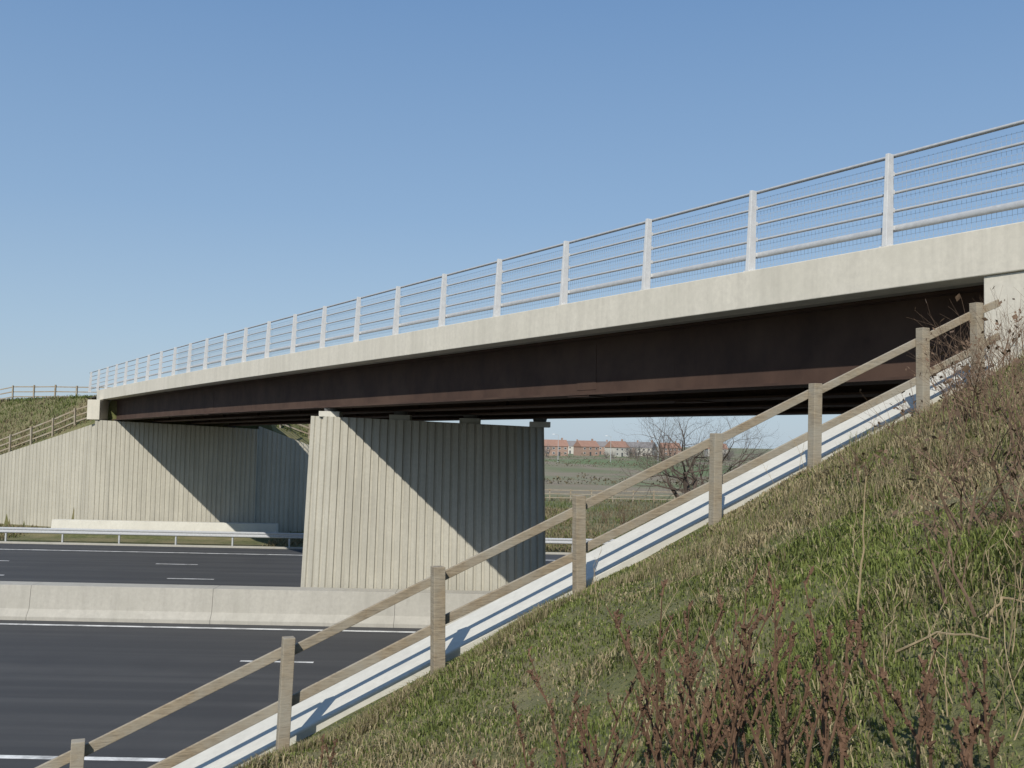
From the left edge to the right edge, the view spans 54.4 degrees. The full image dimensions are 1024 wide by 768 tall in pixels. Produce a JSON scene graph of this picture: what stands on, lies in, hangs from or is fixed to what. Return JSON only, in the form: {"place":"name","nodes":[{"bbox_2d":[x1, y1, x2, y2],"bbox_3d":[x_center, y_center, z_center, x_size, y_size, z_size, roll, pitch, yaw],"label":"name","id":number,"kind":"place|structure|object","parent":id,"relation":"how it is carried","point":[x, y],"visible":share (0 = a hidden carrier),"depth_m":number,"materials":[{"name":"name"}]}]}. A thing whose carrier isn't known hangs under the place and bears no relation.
{"place":"outdoors","nodes":[
{"label":"outdoors","id":0,"kind":"place"},
{"bbox_2d":[0,394,600,552],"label":"bank grass","id":1,"kind":"structure","parent":0,"point":[280,540],"depth_m":70.63,"materials":[{"name":"green plant"}]},
{"bbox_2d":[0,356,1023,767],"bbox_3d":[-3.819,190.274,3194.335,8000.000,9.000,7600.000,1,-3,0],"label":"ground","id":2,"kind":"structure","parent":0,"point":[572,470],"depth_m":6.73,"materials":[{"name":"green plant"}]},
{"bbox_2d":[0,405,86,451],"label":"post and rail fence","id":3,"kind":"object","parent":2,"relation":"on","point":[32,432],"visible":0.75,"depth_m":67.52,"materials":[{"name":"brown wood"}]},
{"bbox_2d":[0,385,111,399],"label":"post and rail fence","id":4,"kind":"object","parent":2,"relation":"on","point":[34,391],"visible":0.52,"depth_m":81.39,"materials":[{"name":"brown wood"}]},
{"bbox_2d":[0,581,512,627],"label":"concrete barrier","id":5,"kind":"object","parent":2,"relation":"on","point":[172,603],"visible":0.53,"depth_m":32.72,"materials":[{"name":"beige concrete"}]},
{"bbox_2d":[0,541,586,767],"bbox_3d":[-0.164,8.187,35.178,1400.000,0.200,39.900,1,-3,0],"label":"motorway","id":6,"kind":"structure","parent":2,"relation":"on","point":[63,684],"depth_m":27.43,"materials":[{"name":"grey asphalt"}]},
{"bbox_2d":[279,424,309,438],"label":"post and rail fence","id":7,"kind":"object","parent":2,"relation":"on","point":[308,433],"visible":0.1,"depth_m":66.41,"materials":[{"name":"brown wood"}]},
{"bbox_2d":[0,527,613,546],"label":"steel guardrail","id":8,"kind":"object","parent":2,"relation":"on","point":[118,532],"visible":0.23,"depth_m":56.15,"materials":[{"name":"silver metal"}]},
{"bbox_2d":[319,733,337,767],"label":"dock plant","id":9,"kind":"object","parent":2,"relation":"on","point":[330,760],"visible":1,"depth_m":7.53,"materials":[{"name":"brown plant"}]},
{"bbox_2d":[472,758,515,767],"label":"dock plant","id":10,"kind":"object","parent":2,"relation":"on","point":[475,765],"visible":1,"depth_m":5.11,"materials":[{"name":"brown plant"}]},
{"bbox_2d":[0,221,1023,767],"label":"road bridge","id":11,"kind":"structure","parent":2,"relation":"on","point":[380,481],"depth_m":28.97,"materials":[{"name":"concrete"}]},
{"bbox_2d":[88,120,1023,392],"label":"bridge parapet","id":12,"kind":"structure","parent":11,"relation":"on","point":[886,230],"depth_m":19.67,"materials":[{"name":"metal"}]},
{"bbox_2d":[35,299,1000,767],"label":"post and rail fence","id":13,"kind":"object","parent":2,"relation":"on","point":[283,705],"visible":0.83,"depth_m":10.14,"materials":[{"name":"brown wood"}]},
{"bbox_2d":[512,701,575,767],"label":"dock plant","id":14,"kind":"object","parent":2,"relation":"on","point":[558,758],"visible":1,"depth_m":4.68,"materials":[{"name":"brown plant"}]},
{"bbox_2d":[544,446,567,455],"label":"walls","id":15,"kind":"structure","parent":2,"relation":"on","point":[556,450],"depth_m":495.19,"materials":[{"name":"brick"}]},
{"bbox_2d":[544,439,568,446],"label":"roof","id":16,"kind":"structure","parent":15,"relation":"on","point":[556,443],"depth_m":497.08,"materials":[{"name":"tile"}]},
{"bbox_2d":[548,447,565,455],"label":"windows","id":17,"kind":"structure","parent":15,"relation":"attached to","point":[558,452],"depth_m":495.25,"materials":[{"name":"white glass"}]},
{"bbox_2d":[568,446,573,453],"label":"walls","id":18,"kind":"structure","parent":2,"relation":"on","point":[572,449],"depth_m":614.59,"materials":[{"name":"white paint"}]},
{"bbox_2d":[567,441,575,445],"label":"roof","id":19,"kind":"structure","parent":18,"relation":"on","point":[571,443],"depth_m":617.14,"materials":[{"name":"grey tile"}]},
{"bbox_2d":[573,447,598,455],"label":"walls","id":20,"kind":"structure","parent":2,"relation":"on","point":[578,451],"depth_m":525.59,"materials":[{"name":"brick"}]},
{"bbox_2d":[573,440,599,446],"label":"roof","id":21,"kind":"structure","parent":20,"relation":"on","point":[581,443],"depth_m":526.85,"materials":[{"name":"tile"}]},
{"bbox_2d":[526,646,660,767],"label":"dock plant","id":22,"kind":"object","parent":2,"relation":"on","point":[631,753],"visible":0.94,"depth_m":4.49,"materials":[{"name":"brown plant"}]},
{"bbox_2d":[574,691,623,767],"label":"dock plant","id":23,"kind":"object","parent":2,"relation":"on","point":[595,749],"visible":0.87,"depth_m":4.61,"materials":[{"name":"brown plant"}]},
{"bbox_2d":[596,505,611,522],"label":"bare shrub","id":24,"kind":"object","parent":2,"relation":"on","point":[602,513],"visible":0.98,"depth_m":76.54,"materials":[{"name":"brown plant"}]},
{"bbox_2d":[545,489,681,501],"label":"post and rail fence","id":25,"kind":"object","parent":2,"relation":"on","point":[632,495],"visible":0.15,"depth_m":104.85,"materials":[{"name":"brown wood"}]},
{"bbox_2d":[605,447,628,456],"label":"walls","id":26,"kind":"structure","parent":2,"relation":"on","point":[619,451],"depth_m":514.99,"materials":[{"name":"white paint"}]},
{"bbox_2d":[604,441,628,447],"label":"roof","id":27,"kind":"structure","parent":26,"relation":"on","point":[621,444],"depth_m":516.82,"materials":[{"name":"tile"}]},
{"bbox_2d":[572,670,665,767],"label":"dock plant","id":28,"kind":"object","parent":2,"relation":"on","point":[648,749],"visible":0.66,"depth_m":4.43,"materials":[{"name":"brown plant"}]},
{"bbox_2d":[606,498,642,524],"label":"bare shrub","id":29,"kind":"object","parent":2,"relation":"on","point":[624,513],"visible":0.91,"depth_m":72.31,"materials":[{"name":"brown plant"}]},
{"bbox_2d":[545,472,707,486],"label":"hedge","id":30,"kind":"object","parent":2,"relation":"on","point":[583,476],"visible":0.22,"depth_m":149.34,"materials":[{"name":"plant"}]},
{"bbox_2d":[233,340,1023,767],"bbox_3d":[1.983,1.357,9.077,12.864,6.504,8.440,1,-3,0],"label":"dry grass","id":31,"kind":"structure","parent":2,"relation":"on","point":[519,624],"depth_m":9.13,"materials":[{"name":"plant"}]},
{"bbox_2d":[545,457,743,468],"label":"hedge","id":32,"kind":"object","parent":2,"relation":"on","point":[634,464],"visible":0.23,"depth_m":269.21,"materials":[{"name":"green plant"}]},
{"bbox_2d":[636,448,655,455],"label":"walls","id":33,"kind":"structure","parent":2,"relation":"on","point":[646,450],"depth_m":555.01,"materials":[{"name":"white paint"}]},
{"bbox_2d":[636,442,656,447],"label":"roof","id":34,"kind":"structure","parent":33,"relation":"on","point":[646,446],"depth_m":557.09,"materials":[{"name":"grey tile"}]},
{"bbox_2d":[544,452,752,462],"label":"hedge","id":35,"kind":"object","parent":2,"relation":"on","point":[627,457],"visible":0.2,"depth_m":383.98,"materials":[{"name":"green plant"}]},
{"bbox_2d":[544,441,762,460],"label":"distant trees","id":36,"kind":"object","parent":2,"relation":"on","point":[626,451],"visible":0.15,"depth_m":439.79,"materials":[{"name":"plant"}]},
{"bbox_2d":[658,448,680,455],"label":"walls","id":37,"kind":"structure","parent":2,"relation":"on","point":[668,451],"depth_m":614.71,"materials":[{"name":"brick"}]},
{"bbox_2d":[658,443,681,447],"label":"roof","id":38,"kind":"structure","parent":37,"relation":"on","point":[668,444],"depth_m":616.91,"materials":[{"name":"tile"}]},
{"bbox_2d":[613,600,737,767],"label":"dock plant","id":39,"kind":"object","parent":2,"relation":"on","point":[641,705],"visible":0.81,"depth_m":4.08,"materials":[{"name":"brown plant"}]},
{"bbox_2d":[609,416,778,508],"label":"bare tree","id":40,"kind":"object","parent":2,"relation":"on","point":[686,488],"visible":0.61,"depth_m":75.87,"materials":[{"name":"brown plant"}]},
{"bbox_2d":[606,561,792,767],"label":"dock plant","id":41,"kind":"object","parent":2,"relation":"on","point":[657,734],"visible":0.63,"depth_m":4.11,"materials":[{"name":"brown plant"}]},
{"bbox_2d":[655,627,743,767],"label":"dock plant","id":42,"kind":"object","parent":2,"relation":"on","point":[686,662],"visible":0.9,"depth_m":3.95,"materials":[{"name":"brown plant"}]},
{"bbox_2d":[704,449,727,456],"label":"walls","id":43,"kind":"structure","parent":2,"relation":"on","point":[707,450],"depth_m":595.49,"materials":[{"name":"white paint"}]},
{"bbox_2d":[672,563,799,767],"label":"dock plant","id":44,"kind":"object","parent":2,"relation":"on","point":[735,731],"visible":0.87,"depth_m":3.78,"materials":[{"name":"brown plant"}]},
{"bbox_2d":[734,627,781,724],"bbox_3d":[1.107,1.288,4.407,0.227,0.402,0.140,2,-3,-7],"label":"dock plant","id":45,"kind":"object","parent":2,"relation":"on","point":[757,708],"visible":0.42,"depth_m":4.40,"materials":[{"name":"brown plant"}]},
{"bbox_2d":[710,632,822,767],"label":"dock plant","id":46,"kind":"object","parent":2,"relation":"on","point":[715,649],"visible":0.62,"depth_m":3.86,"materials":[{"name":"brown plant"}]},
{"bbox_2d":[723,624,833,767],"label":"dock plant","id":47,"kind":"object","parent":2,"relation":"on","point":[785,725],"visible":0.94,"depth_m":3.53,"materials":[{"name":"brown plant"}]},
{"bbox_2d":[735,566,861,767],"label":"dock plant","id":48,"kind":"object","parent":2,"relation":"on","point":[772,690],"visible":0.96,"depth_m":3.57,"materials":[{"name":"brown plant"}]},
{"bbox_2d":[585,383,1023,739],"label":"dry stalks","id":49,"kind":"object","parent":2,"relation":"on","point":[991,611],"visible":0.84,"depth_m":4.18,"materials":[{"name":"plant"}]},
{"bbox_2d":[816,664,857,767],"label":"dock plant","id":50,"kind":"object","parent":2,"relation":"on","point":[843,738],"visible":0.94,"depth_m":3.57,"materials":[{"name":"brown plant"}]},
{"bbox_2d":[845,605,869,679],"bbox_3d":[1.480,1.108,4.264,0.090,0.305,0.107,1,-3,0],"label":"dock plant","id":51,"kind":"object","parent":2,"relation":"on","point":[848,629],"visible":0.92,"depth_m":4.29,"materials":[{"name":"brown plant"}]},
{"bbox_2d":[838,447,888,482],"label":"bramble shrub","id":52,"kind":"object","parent":2,"relation":"on","point":[863,464],"visible":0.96,"depth_m":8.71,"materials":[{"name":"brown plant"}]},
{"bbox_2d":[869,667,937,751],"bbox_3d":[1.389,1.169,3.537,0.234,0.320,0.081,-1,-4,26],"label":"dock plant","id":53,"kind":"object","parent":2,"relation":"on","point":[896,697],"visible":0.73,"depth_m":3.54,"materials":[{"name":"plant"}]},
{"bbox_2d":[870,390,961,435],"bbox_3d":[4.182,0.308,10.124,0.962,0.471,0.579,-1,-4,34],"label":"bramble shrub","id":54,"kind":"object","parent":2,"relation":"on","point":[897,408],"visible":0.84,"depth_m":10.15,"materials":[{"name":"brown plant"}]},
{"bbox_2d":[849,310,1023,521],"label":"bramble shrub","id":55,"kind":"object","parent":2,"relation":"on","point":[966,368],"visible":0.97,"depth_m":5.75,"materials":[{"name":"brown plant"}]},
{"bbox_2d":[889,359,985,424],"bbox_3d":[4.346,0.084,9.986,0.916,0.675,0.823,2,-3,-15],"label":"bramble shrub","id":56,"kind":"object","parent":2,"relation":"on","point":[944,402],"visible":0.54,"depth_m":9.97,"materials":[{"name":"brown plant"}]},
{"bbox_2d":[900,418,995,475],"bbox_3d":[3.475,0.481,7.846,0.745,0.486,0.872,0,-3,14],"label":"bramble shrub","id":57,"kind":"object","parent":2,"relation":"on","point":[969,459],"visible":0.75,"depth_m":7.71,"materials":[{"name":"brown plant"}]},
{"bbox_2d":[915,348,985,389],"bbox_3d":[5.677,-0.221,12.931,0.637,0.612,0.900,4,-5,-44],"label":"bramble shrub","id":58,"kind":"object","parent":2,"relation":"on","point":[957,371],"visible":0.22,"depth_m":12.79,"materials":[{"name":"brown plant"}]},
{"bbox_2d":[914,637,990,767],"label":"dock plant","id":59,"kind":"object","parent":2,"relation":"on","point":[924,707],"visible":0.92,"depth_m":3.16,"materials":[{"name":"brown plant"}]},
{"bbox_2d":[882,406,1023,543],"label":"bramble shrub","id":60,"kind":"object","parent":2,"relation":"on","point":[962,479],"visible":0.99,"depth_m":5.31,"materials":[{"name":"brown plant"}]},
{"bbox_2d":[892,461,1021,542],"bbox_3d":[2.611,0.691,5.692,0.816,0.512,0.606,1,-3,0],"label":"bramble shrub","id":61,"kind":"object","parent":2,"relation":"on","point":[993,515],"visible":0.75,"depth_m":5.75,"materials":[{"name":"brown plant"}]},
{"bbox_2d":[899,285,1023,420],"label":"bramble shrub","id":62,"kind":"object","parent":2,"relation":"on","point":[972,416],"visible":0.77,"depth_m":8.93,"materials":[{"name":"brown plant"}]},
{"bbox_2d":[902,479,1023,616],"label":"bramble shrub","id":63,"kind":"object","parent":2,"relation":"on","point":[1016,533],"visible":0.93,"depth_m":4.31,"materials":[{"name":"brown plant"}]},
{"bbox_2d":[905,317,1023,434],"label":"bramble shrub","id":64,"kind":"object","parent":2,"relation":"on","point":[957,392],"visible":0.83,"depth_m":8.60,"materials":[{"name":"brown plant"}]},
{"bbox_2d":[910,291,1023,470],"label":"bramble shrub","id":65,"kind":"object","parent":2,"relation":"on","point":[958,297],"visible":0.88,"depth_m":7.25,"materials":[{"name":"brown plant"}]},
{"bbox_2d":[950,652,1004,767],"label":"dock plant","id":66,"kind":"object","parent":2,"relation":"on","point":[967,752],"visible":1,"depth_m":3.11,"materials":[{"name":"brown plant"}]},
{"bbox_2d":[938,320,1023,392],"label":"bramble shrub","id":67,"kind":"object","parent":2,"relation":"on","point":[986,359],"visible":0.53,"depth_m":11.63,"materials":[{"name":"brown plant"}]},
{"bbox_2d":[989,298,1023,367],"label":"bramble shrub","id":68,"kind":"object","parent":2,"relation":"on","point":[996,323],"visible":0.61,"depth_m":12.52,"materials":[{"name":"brown plant"}]},
{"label":"walls","id":69,"kind":"object","parent":2,"relation":"on","visible":0},
{"bbox_2d":[596,441,608,446],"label":"roof","id":70,"kind":"structure","parent":69,"relation":"on","point":[602,443],"depth_m":607.27,"materials":[{"name":"grey tile"}]},
{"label":"walls","id":71,"kind":"object","parent":2,"relation":"on","visible":0},
{"bbox_2d":[626,442,637,446],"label":"roof","id":72,"kind":"structure","parent":71,"relation":"on","point":[631,443],"depth_m":597.63,"materials":[{"name":"grey tile"}]},
{"bbox_2d":[0,0,1023,448],"label":"sky","id":73,"kind":"structure","parent":0,"point":[174,173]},
{"bbox_2d":[545,495,680,551],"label":"verge grass","id":74,"kind":"structure","parent":0,"point":[600,525],"depth_m":88.12,"materials":[{"name":"green plant"}]}
]}

